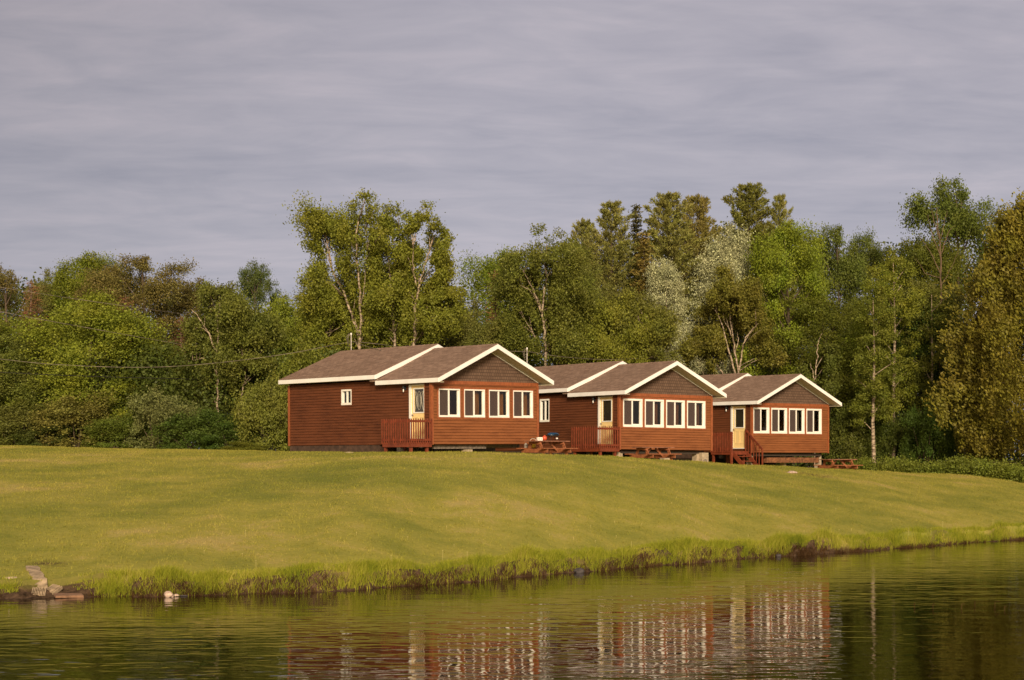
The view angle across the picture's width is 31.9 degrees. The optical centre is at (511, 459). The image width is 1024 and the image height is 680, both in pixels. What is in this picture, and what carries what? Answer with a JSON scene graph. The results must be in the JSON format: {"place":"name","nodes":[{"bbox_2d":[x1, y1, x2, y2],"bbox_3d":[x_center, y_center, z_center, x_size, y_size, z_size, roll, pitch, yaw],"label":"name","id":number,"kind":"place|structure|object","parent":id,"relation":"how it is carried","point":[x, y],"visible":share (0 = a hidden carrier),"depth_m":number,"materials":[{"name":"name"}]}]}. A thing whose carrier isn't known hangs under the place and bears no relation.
{"place":"outdoors","nodes":[
{"label":"outdoors","id":0,"kind":"place"},
{"bbox_2d":[0,311,177,343],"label":"power line","id":1,"kind":"object","parent":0,"point":[90,328],"visible":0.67,"depth_m":84.61,"materials":[{"name":"metal"}]},
{"bbox_2d":[0,287,196,316],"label":"power line","id":2,"kind":"object","parent":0,"point":[94,301],"visible":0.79,"depth_m":85.19,"materials":[{"name":"metal"}]},
{"bbox_2d":[0,372,200,379],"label":"power line","id":3,"kind":"object","parent":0,"point":[97,376],"visible":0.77,"depth_m":84.12,"materials":[{"name":"black metal"}]},
{"bbox_2d":[0,540,1023,679],"bbox_3d":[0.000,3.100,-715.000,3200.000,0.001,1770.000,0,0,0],"label":"lake water","id":4,"kind":"structure","parent":0,"point":[844,616],"depth_m":33.13,"materials":[{"name":"green liquid"}]},
{"bbox_2d":[0,445,1023,599],"bbox_3d":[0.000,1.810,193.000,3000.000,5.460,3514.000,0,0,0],"label":"ground","id":5,"kind":"structure","parent":0,"point":[421,548],"depth_m":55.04,"materials":[{"name":"green plant"}]},
{"bbox_2d":[0,309,31,401],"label":"broadleaf tree","id":6,"kind":"object","parent":5,"relation":"on","point":[4,326],"visible":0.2,"depth_m":94.15,"materials":[{"name":"green plant"}]},
{"bbox_2d":[0,263,52,405],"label":"broadleaf tree","id":7,"kind":"object","parent":5,"relation":"on","point":[5,281],"visible":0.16,"depth_m":104.31,"materials":[{"name":"green plant"}]},
{"bbox_2d":[18,279,48,379],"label":"dead conifer","id":8,"kind":"object","parent":5,"relation":"on","point":[31,301],"visible":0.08,"depth_m":96.98,"materials":[{"name":"plant"}]},
{"bbox_2d":[0,396,68,445],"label":"shrub","id":9,"kind":"object","parent":5,"relation":"on","point":[12,421],"visible":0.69,"depth_m":86.46,"materials":[{"name":"green plant"}]},
{"bbox_2d":[0,331,70,444],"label":"broadleaf tree","id":10,"kind":"object","parent":5,"relation":"on","point":[5,379],"visible":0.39,"depth_m":89.11,"materials":[{"name":"green plant"}]},
{"bbox_2d":[26,566,47,587],"bbox_3d":[-11.080,2.730,41.723,0.320,0.437,1.870,0,0,-22],"label":"stone step","id":11,"kind":"object","parent":5,"relation":"on","point":[35,573],"visible":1,"depth_m":41.43,"materials":[{"name":"stone"}]},
{"bbox_2d":[32,587,46,595],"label":"concrete slab","id":12,"kind":"structure","parent":5,"relation":"on","point":[42,590],"depth_m":40.55,"materials":[{"name":"grey concrete"}]},
{"bbox_2d":[5,421,76,446],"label":"shrub","id":13,"kind":"object","parent":5,"relation":"on","point":[30,437],"visible":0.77,"depth_m":85.47,"materials":[{"name":"green plant"}]},
{"bbox_2d":[47,584,62,594],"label":"rock","id":14,"kind":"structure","parent":5,"relation":"on","point":[54,588],"depth_m":40.80,"materials":[{"name":"grey stone"}]},
{"bbox_2d":[24,266,99,369],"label":"broadleaf tree","id":15,"kind":"object","parent":5,"relation":"on","point":[45,301],"visible":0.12,"depth_m":108.81,"materials":[{"name":"green plant"}]},
{"bbox_2d":[54,593,83,597],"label":"concrete slab","id":16,"kind":"structure","parent":5,"relation":"on","point":[68,595],"depth_m":40.24,"materials":[{"name":"brown concrete"}]},
{"bbox_2d":[20,388,124,448],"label":"shrub","id":17,"kind":"object","parent":5,"relation":"on","point":[69,413],"visible":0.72,"depth_m":85.83,"materials":[{"name":"green plant"}]},
{"bbox_2d":[42,249,129,441],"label":"broadleaf tree","id":18,"kind":"object","parent":5,"relation":"on","point":[65,283],"visible":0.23,"depth_m":107.39,"materials":[{"name":"green plant"}]},
{"bbox_2d":[1,280,202,435],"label":"broadleaf tree","id":19,"kind":"object","parent":5,"relation":"on","point":[102,316],"visible":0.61,"depth_m":88.23,"materials":[{"name":"green plant"}]},
{"bbox_2d":[74,410,156,448],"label":"shrub","id":20,"kind":"object","parent":5,"relation":"on","point":[115,432],"visible":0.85,"depth_m":85.34,"materials":[{"name":"green plant"}]},
{"bbox_2d":[72,253,199,402],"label":"broadleaf tree","id":21,"kind":"object","parent":5,"relation":"on","point":[151,292],"visible":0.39,"depth_m":101.78,"materials":[{"name":"green plant"}]},
{"bbox_2d":[97,328,208,446],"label":"broadleaf tree","id":22,"kind":"object","parent":5,"relation":"on","point":[175,370],"visible":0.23,"depth_m":90.09,"materials":[{"name":"green plant"}]},
{"bbox_2d":[121,383,209,448],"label":"shrub","id":23,"kind":"object","parent":5,"relation":"on","point":[157,415],"visible":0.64,"depth_m":84.66,"materials":[{"name":"green plant"}]},
{"bbox_2d":[168,315,199,406],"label":"dead conifer","id":24,"kind":"object","parent":5,"relation":"on","point":[180,338],"visible":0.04,"depth_m":94.97,"materials":[{"name":"plant"}]},
{"bbox_2d":[146,405,236,449],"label":"shrub","id":25,"kind":"object","parent":5,"relation":"on","point":[191,425],"visible":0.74,"depth_m":83.34,"materials":[{"name":"green plant"}]},
{"bbox_2d":[161,275,237,427],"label":"broadleaf tree","id":26,"kind":"object","parent":5,"relation":"on","point":[184,307],"visible":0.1,"depth_m":105.14,"materials":[{"name":"green plant"}]},
{"bbox_2d":[177,277,258,421],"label":"birch tree","id":27,"kind":"object","parent":5,"relation":"on","point":[203,324],"visible":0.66,"depth_m":87.06,"materials":[{"name":"green plant"}]},
{"bbox_2d":[188,410,270,449],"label":"shrub","id":28,"kind":"object","parent":5,"relation":"on","point":[225,425],"visible":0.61,"depth_m":82.78,"materials":[{"name":"green plant"}]},
{"bbox_2d":[216,440,269,450],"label":"shrub","id":29,"kind":"object","parent":5,"relation":"on","point":[239,445],"visible":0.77,"depth_m":80.17,"materials":[{"name":"green plant"}]},
{"bbox_2d":[201,309,299,435],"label":"broadleaf tree","id":30,"kind":"object","parent":5,"relation":"on","point":[286,342],"visible":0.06,"depth_m":94.21,"materials":[{"name":"green plant"}]},
{"bbox_2d":[205,286,297,417],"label":"birch tree","id":31,"kind":"object","parent":5,"relation":"on","point":[253,330],"visible":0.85,"depth_m":85.46,"materials":[{"name":"green plant"}]},
{"bbox_2d":[223,257,288,317],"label":"broadleaf tree","id":32,"kind":"object","parent":5,"relation":"on","point":[257,283],"visible":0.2,"depth_m":112.27,"materials":[{"name":"green plant"}]},
{"bbox_2d":[225,367,289,450],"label":"shrub","id":33,"kind":"object","parent":5,"relation":"on","point":[261,408],"visible":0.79,"depth_m":82.21,"materials":[{"name":"green plant"}]},
{"bbox_2d":[259,292,309,393],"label":"broadleaf tree","id":34,"kind":"object","parent":5,"relation":"on","point":[280,304],"visible":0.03,"depth_m":96.07,"materials":[{"name":"green plant"}]},
{"bbox_2d":[271,329,328,450],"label":"broadleaf tree","id":35,"kind":"object","parent":5,"relation":"on","point":[298,362],"visible":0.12,"depth_m":85.72,"materials":[{"name":"green plant"}]},
{"bbox_2d":[282,187,400,356],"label":"birch tree","id":36,"kind":"object","parent":5,"relation":"on","point":[330,309],"visible":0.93,"depth_m":91.71,"materials":[{"name":"green plant"}]},
{"bbox_2d":[357,198,424,347],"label":"birch tree","id":37,"kind":"object","parent":5,"relation":"on","point":[388,221],"visible":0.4,"depth_m":92.72,"materials":[{"name":"green plant"}]},
{"bbox_2d":[278,333,553,452],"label":"cabin","id":38,"kind":"object","parent":5,"relation":"on","point":[438,397],"visible":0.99,"depth_m":72.48,"materials":[{"name":"brown wood"}]},
{"bbox_2d":[3,342,348,367],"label":"service cable","id":39,"kind":"object","parent":38,"relation":"attached to","point":[184,365],"visible":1,"depth_m":79.99,"materials":[{"name":"metal"}]},
{"bbox_2d":[341,388,352,406],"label":"window","id":40,"kind":"structure","parent":38,"relation":"in","point":[343,404],"depth_m":73.95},
{"bbox_2d":[409,384,423,438],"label":"door","id":41,"kind":"structure","parent":38,"relation":"in","point":[416,403],"depth_m":70.58,"materials":[{"name":"beige paint"}]},
{"bbox_2d":[437,387,460,418],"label":"window","id":42,"kind":"structure","parent":38,"relation":"in","point":[443,395],"depth_m":70.17,"materials":[{"name":"white paint"}]},
{"bbox_2d":[462,387,485,418],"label":"window","id":43,"kind":"structure","parent":38,"relation":"in","point":[468,394],"depth_m":71.07,"materials":[{"name":"white paint"}]},
{"bbox_2d":[487,388,510,419],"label":"window","id":44,"kind":"structure","parent":38,"relation":"in","point":[492,393],"depth_m":71.92,"materials":[{"name":"white paint"}]},
{"bbox_2d":[511,389,533,419],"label":"window","id":45,"kind":"structure","parent":38,"relation":"in","point":[517,394],"depth_m":72.79,"materials":[{"name":"white paint"}]},
{"bbox_2d":[382,199,476,345],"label":"birch tree","id":46,"kind":"object","parent":5,"relation":"on","point":[433,314],"visible":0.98,"depth_m":91.28,"materials":[{"name":"green plant"}]},
{"bbox_2d":[418,296,491,346],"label":"broadleaf tree","id":47,"kind":"object","parent":5,"relation":"on","point":[474,305],"visible":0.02,"depth_m":98.36,"materials":[{"name":"green plant"}]},
{"bbox_2d":[435,318,532,365],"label":"broadleaf tree","id":48,"kind":"object","parent":5,"relation":"on","point":[467,337],"visible":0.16,"depth_m":94.67,"materials":[{"name":"green plant"}]},
{"bbox_2d":[482,269,502,322],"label":"dead conifer","id":49,"kind":"object","parent":5,"relation":"on","point":[492,303],"visible":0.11,"depth_m":97.96,"materials":[{"name":"plant"}]},
{"bbox_2d":[452,244,547,366],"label":"broadleaf tree","id":50,"kind":"object","parent":5,"relation":"on","point":[484,273],"visible":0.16,"depth_m":108.50,"materials":[{"name":"green plant"}]},
{"bbox_2d":[0,519,1023,596],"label":"bank grass","id":51,"kind":"structure","parent":5,"relation":"on","point":[370,567],"depth_m":47.66,"materials":[{"name":"green plant"}]},
{"bbox_2d":[0,331,1023,467],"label":"undergrowth","id":52,"kind":"object","parent":5,"relation":"on","point":[148,366],"visible":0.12,"depth_m":88.43,"materials":[{"name":"green plant"}]},
{"bbox_2d":[0,535,1023,597],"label":"dry growth","id":53,"kind":"object","parent":5,"relation":"on","point":[601,568],"visible":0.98,"depth_m":45.59,"materials":[{"name":"green plant"}]},
{"bbox_2d":[0,216,1023,467],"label":"woodland","id":54,"kind":"object","parent":5,"relation":"on","point":[22,294],"visible":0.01,"depth_m":124.58,"materials":[{"name":"green plant"}]},
{"bbox_2d":[475,223,606,365],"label":"birch tree","id":55,"kind":"object","parent":5,"relation":"on","point":[552,324],"visible":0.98,"depth_m":95.25,"materials":[{"name":"green plant"}]},
{"bbox_2d":[516,440,577,454],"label":"picnic table","id":56,"kind":"object","parent":5,"relation":"on","point":[551,450],"visible":0.92,"depth_m":72.30,"materials":[{"name":"brown wood"}]},
{"bbox_2d":[542,233,610,364],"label":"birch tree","id":57,"kind":"object","parent":5,"relation":"on","point":[591,273],"visible":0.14,"depth_m":98.23,"materials":[{"name":"green plant"}]},
{"bbox_2d":[538,248,618,365],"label":"broadleaf tree","id":58,"kind":"object","parent":5,"relation":"on","point":[606,285],"visible":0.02,"depth_m":105.02,"materials":[{"name":"green plant"}]},
{"bbox_2d":[553,217,605,364],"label":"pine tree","id":59,"kind":"object","parent":5,"relation":"on","point":[581,227],"visible":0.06,"depth_m":111.69,"materials":[{"name":"green plant"}]},
{"bbox_2d":[552,288,659,365],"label":"broadleaf tree","id":60,"kind":"object","parent":5,"relation":"on","point":[604,346],"visible":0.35,"depth_m":96.45,"materials":[{"name":"green plant"}]},
{"bbox_2d":[494,348,726,461],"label":"cabin","id":61,"kind":"object","parent":5,"relation":"on","point":[617,408],"visible":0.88,"depth_m":80.92,"materials":[{"name":"brown wood"}]},
{"bbox_2d":[539,398,550,422],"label":"window","id":62,"kind":"structure","parent":61,"relation":"in","point":[541,400],"depth_m":83.21,"materials":[{"name":"white wood"}]},
{"bbox_2d":[598,396,612,443],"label":"door","id":63,"kind":"structure","parent":61,"relation":"in","point":[606,403],"depth_m":79.71,"materials":[{"name":"beige paint"}]},
{"bbox_2d":[621,397,643,428],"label":"window","id":64,"kind":"structure","parent":61,"relation":"in","point":[627,402],"depth_m":79.24,"materials":[{"name":"white paint"}]},
{"bbox_2d":[644,398,664,428],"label":"window","id":65,"kind":"structure","parent":61,"relation":"in","point":[648,402],"depth_m":80.00,"materials":[{"name":"white paint"}]},
{"bbox_2d":[665,398,685,429],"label":"window","id":66,"kind":"structure","parent":61,"relation":"in","point":[670,404],"depth_m":80.79,"materials":[{"name":"white paint"}]},
{"bbox_2d":[686,399,705,429],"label":"window","id":67,"kind":"structure","parent":61,"relation":"in","point":[690,403],"depth_m":81.54,"materials":[{"name":"white paint"}]},
{"bbox_2d":[582,199,639,302],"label":"pine tree","id":68,"kind":"object","parent":5,"relation":"on","point":[614,250],"visible":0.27,"depth_m":109.50,"materials":[{"name":"green plant"}]},
{"bbox_2d":[591,287,660,362],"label":"broadleaf tree","id":69,"kind":"object","parent":5,"relation":"on","point":[613,295],"visible":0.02,"depth_m":102.23,"materials":[{"name":"green plant"}]},
{"bbox_2d":[583,282,685,363],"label":"birch tree","id":70,"kind":"object","parent":5,"relation":"on","point":[664,329],"visible":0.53,"depth_m":97.39,"materials":[{"name":"green plant"}]},
{"bbox_2d":[627,204,643,291],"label":"spruce tree","id":71,"kind":"object","parent":5,"relation":"on","point":[636,221],"visible":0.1,"depth_m":110.90,"materials":[{"name":"green plant"}]},
{"bbox_2d":[629,231,661,361],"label":"spruce tree","id":72,"kind":"object","parent":5,"relation":"on","point":[642,263],"visible":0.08,"depth_m":104.86,"materials":[{"name":"green plant"}]},
{"bbox_2d":[625,447,681,459],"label":"picnic table","id":73,"kind":"object","parent":5,"relation":"on","point":[659,454],"visible":0.93,"depth_m":78.17,"materials":[{"name":"brown wood"}]},
{"bbox_2d":[620,191,715,374],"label":"pine tree","id":74,"kind":"object","parent":5,"relation":"on","point":[670,244],"visible":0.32,"depth_m":108.39,"materials":[{"name":"green plant"}]},
{"bbox_2d":[642,255,705,374],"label":"poplar tree","id":75,"kind":"object","parent":5,"relation":"on","point":[670,281],"visible":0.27,"depth_m":103.48,"materials":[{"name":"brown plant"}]},
{"bbox_2d":[671,193,732,374],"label":"pine tree","id":76,"kind":"object","parent":5,"relation":"on","point":[701,227],"visible":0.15,"depth_m":111.53,"materials":[{"name":"green plant"}]},
{"bbox_2d":[673,263,793,374],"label":"birch tree","id":77,"kind":"object","parent":5,"relation":"on","point":[728,304],"visible":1,"depth_m":102.92,"materials":[{"name":"green plant"}]},
{"bbox_2d":[685,219,782,375],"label":"poplar tree","id":78,"kind":"object","parent":5,"relation":"on","point":[728,252],"visible":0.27,"depth_m":107.59,"materials":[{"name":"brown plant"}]},
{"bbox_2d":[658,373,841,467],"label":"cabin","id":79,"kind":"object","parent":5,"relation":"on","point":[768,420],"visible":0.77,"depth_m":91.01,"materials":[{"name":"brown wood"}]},
{"bbox_2d":[731,406,745,448],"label":"door","id":80,"kind":"structure","parent":79,"relation":"in","point":[738,413],"depth_m":90.15,"materials":[{"name":"beige paint"}]},
{"bbox_2d":[753,406,769,434],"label":"window","id":81,"kind":"structure","parent":79,"relation":"in","point":[756,409],"depth_m":89.66,"materials":[{"name":"white paint"}]},
{"bbox_2d":[770,406,787,434],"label":"window","id":82,"kind":"structure","parent":79,"relation":"in","point":[774,411],"depth_m":90.39,"materials":[{"name":"white paint"}]},
{"bbox_2d":[788,407,804,434],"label":"window","id":83,"kind":"structure","parent":79,"relation":"in","point":[792,411],"depth_m":91.19,"materials":[{"name":"white paint"}]},
{"bbox_2d":[805,407,821,434],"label":"window","id":84,"kind":"structure","parent":79,"relation":"in","point":[809,411],"depth_m":91.95,"materials":[{"name":"white paint"}]},
{"bbox_2d":[714,181,799,375],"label":"pine tree","id":85,"kind":"object","parent":5,"relation":"on","point":[743,215],"visible":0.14,"depth_m":114.54,"materials":[{"name":"green plant"}]},
{"bbox_2d":[756,193,805,465],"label":"pine tree","id":86,"kind":"object","parent":5,"relation":"on","point":[780,205],"visible":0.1,"depth_m":115.78,"materials":[{"name":"green plant"}]},
{"bbox_2d":[730,215,864,465],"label":"ash tree","id":87,"kind":"object","parent":5,"relation":"on","point":[766,260],"visible":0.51,"depth_m":105.09,"materials":[{"name":"green plant"}]},
{"bbox_2d":[788,334,845,467],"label":"birch tree","id":88,"kind":"object","parent":5,"relation":"on","point":[829,354],"visible":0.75,"depth_m":100.43,"materials":[{"name":"green plant"}]},
{"bbox_2d":[770,292,887,462],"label":"broadleaf tree","id":89,"kind":"object","parent":5,"relation":"on","point":[832,313],"visible":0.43,"depth_m":103.78,"materials":[{"name":"green plant"}]},
{"bbox_2d":[793,222,876,390],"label":"broadleaf tree","id":90,"kind":"object","parent":5,"relation":"on","point":[848,268],"visible":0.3,"depth_m":117.08,"materials":[{"name":"green plant"}]},
{"bbox_2d":[813,459,862,468],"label":"picnic table","id":91,"kind":"object","parent":5,"relation":"on","point":[844,466],"visible":0.89,"depth_m":90.76,"materials":[{"name":"brown wood"}]},
{"bbox_2d":[822,400,878,468],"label":"shrub","id":92,"kind":"object","parent":5,"relation":"on","point":[847,446],"visible":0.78,"depth_m":100.46,"materials":[{"name":"green plant"}]},
{"bbox_2d":[834,257,912,426],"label":"broadleaf tree","id":93,"kind":"object","parent":5,"relation":"on","point":[868,287],"visible":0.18,"depth_m":107.12,"materials":[{"name":"green plant"}]},
{"bbox_2d":[844,231,906,419],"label":"broadleaf tree","id":94,"kind":"object","parent":5,"relation":"on","point":[875,254],"visible":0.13,"depth_m":118.69,"materials":[{"name":"green plant"}]},
{"bbox_2d":[847,291,910,461],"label":"aspen tree","id":95,"kind":"object","parent":5,"relation":"on","point":[873,388],"visible":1,"depth_m":98.56,"materials":[{"name":"green plant"}]},
{"bbox_2d":[858,414,922,462],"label":"shrub","id":96,"kind":"object","parent":5,"relation":"on","point":[884,440],"visible":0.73,"depth_m":100.51,"materials":[{"name":"green plant"}]},
{"bbox_2d":[859,245,929,458],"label":"aspen tree","id":97,"kind":"object","parent":5,"relation":"on","point":[897,393],"visible":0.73,"depth_m":100.42,"materials":[{"name":"green plant"}]},
{"bbox_2d":[839,302,965,448],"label":"broadleaf tree","id":98,"kind":"object","parent":5,"relation":"on","point":[921,350],"visible":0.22,"depth_m":103.57,"materials":[{"name":"green plant"}]},
{"bbox_2d":[894,395,960,463],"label":"shrub","id":99,"kind":"object","parent":5,"relation":"on","point":[938,442],"visible":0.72,"depth_m":97.54,"materials":[{"name":"green plant"}]},
{"bbox_2d":[889,207,968,458],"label":"pine tree","id":100,"kind":"object","parent":5,"relation":"on","point":[960,298],"visible":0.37,"depth_m":103.94,"materials":[{"name":"green plant"}]},
{"bbox_2d":[897,278,964,460],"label":"aspen tree","id":101,"kind":"object","parent":5,"relation":"on","point":[926,367],"visible":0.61,"depth_m":101.58,"materials":[{"name":"green plant"}]},
{"bbox_2d":[896,226,975,412],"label":"broadleaf tree","id":102,"kind":"object","parent":5,"relation":"on","point":[923,254],"visible":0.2,"depth_m":109.36,"materials":[{"name":"green plant"}]},
{"bbox_2d":[850,451,1023,482],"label":"hedge","id":103,"kind":"object","parent":5,"relation":"on","point":[964,465],"visible":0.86,"depth_m":90.58,"materials":[{"name":"green plant"}]},
{"bbox_2d":[893,173,1021,454],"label":"broadleaf tree","id":104,"kind":"object","parent":5,"relation":"on","point":[958,216],"visible":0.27,"depth_m":111.11,"materials":[{"name":"green plant"}]},
{"bbox_2d":[922,187,1023,463],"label":"cedar tree","id":105,"kind":"object","parent":5,"relation":"on","point":[1001,305],"visible":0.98,"depth_m":91.89,"materials":[{"name":"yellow plant"}]},
{"bbox_2d":[953,307,1017,461],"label":"cedar tree","id":106,"kind":"object","parent":5,"relation":"on","point":[998,457],"visible":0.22,"depth_m":94.57,"materials":[{"name":"green plant"}]},
{"bbox_2d":[0,0,1023,459],"label":"sky","id":107,"kind":"structure","parent":0,"point":[160,130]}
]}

